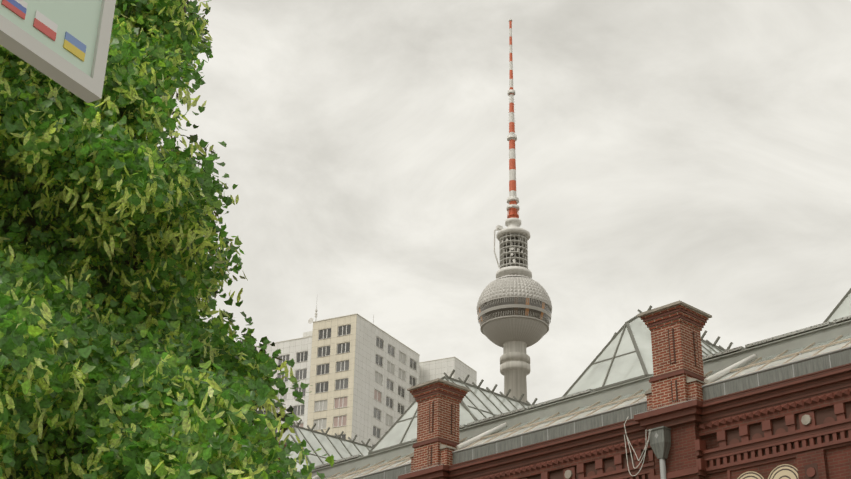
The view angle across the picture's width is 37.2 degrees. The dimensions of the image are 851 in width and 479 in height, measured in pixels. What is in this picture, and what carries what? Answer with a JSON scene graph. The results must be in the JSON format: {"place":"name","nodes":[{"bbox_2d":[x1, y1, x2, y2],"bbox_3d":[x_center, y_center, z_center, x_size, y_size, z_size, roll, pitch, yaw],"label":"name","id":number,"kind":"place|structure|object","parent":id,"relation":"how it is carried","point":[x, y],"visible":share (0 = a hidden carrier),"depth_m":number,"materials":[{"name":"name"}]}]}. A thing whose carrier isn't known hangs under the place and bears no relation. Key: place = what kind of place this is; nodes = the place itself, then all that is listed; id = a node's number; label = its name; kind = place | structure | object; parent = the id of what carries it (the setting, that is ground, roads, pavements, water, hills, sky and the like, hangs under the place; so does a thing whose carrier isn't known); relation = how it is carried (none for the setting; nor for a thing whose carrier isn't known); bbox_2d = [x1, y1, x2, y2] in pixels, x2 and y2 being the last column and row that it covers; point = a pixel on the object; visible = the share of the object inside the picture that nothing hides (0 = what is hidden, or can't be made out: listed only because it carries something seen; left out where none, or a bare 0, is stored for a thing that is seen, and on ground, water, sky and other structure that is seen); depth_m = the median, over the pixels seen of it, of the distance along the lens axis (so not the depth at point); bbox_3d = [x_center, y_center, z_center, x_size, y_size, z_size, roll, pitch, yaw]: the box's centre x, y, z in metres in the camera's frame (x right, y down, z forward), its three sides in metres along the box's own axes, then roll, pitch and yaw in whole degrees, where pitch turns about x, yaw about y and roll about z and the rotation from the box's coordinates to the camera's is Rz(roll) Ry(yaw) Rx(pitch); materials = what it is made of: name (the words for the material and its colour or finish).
{"place":"outdoors","nodes":[
{"label":"outdoors","id":0,"kind":"place"},
{"bbox_2d":[0,0,333,478],"bbox_3d":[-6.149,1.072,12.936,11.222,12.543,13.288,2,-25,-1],"label":"linden tree","id":1,"kind":"object","parent":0,"point":[113,365],"depth_m":8.24,"materials":[{"name":"green plant"}]},
{"bbox_2d":[146,0,850,404],"label":"sky","id":2,"kind":"structure","parent":0,"point":[696,153],"materials":[{"name":"white"}]},
{"label":"ground","id":3,"kind":"structure","parent":0,"visible":0},
{"bbox_2d":[0,0,115,102],"bbox_3d":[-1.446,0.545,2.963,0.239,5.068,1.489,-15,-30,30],"label":"info sign","id":4,"kind":"object","parent":3,"relation":"on","point":[64,43],"visible":1,"depth_m":4.08,"materials":[{"name":"white"}]},
{"bbox_2d":[255,305,476,446],"bbox_3d":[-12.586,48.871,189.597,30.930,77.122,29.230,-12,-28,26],"label":"apartment building","id":5,"kind":"structure","parent":3,"relation":"on","point":[360,374],"depth_m":188.76,"materials":[{"name":"white concrete"}]},
{"bbox_2d":[477,18,551,402],"bbox_3d":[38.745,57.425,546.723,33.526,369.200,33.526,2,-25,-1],"label":"television tower","id":6,"kind":"structure","parent":3,"relation":"on","point":[514,308],"depth_m":549.01,"materials":[{"name":"concrete"}]},
{"bbox_2d":[259,288,850,478],"bbox_3d":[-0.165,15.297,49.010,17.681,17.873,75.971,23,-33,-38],"label":"station hall","id":7,"kind":"structure","parent":3,"relation":"on","point":[667,391],"depth_m":34.18,"materials":[{"name":"brick"}]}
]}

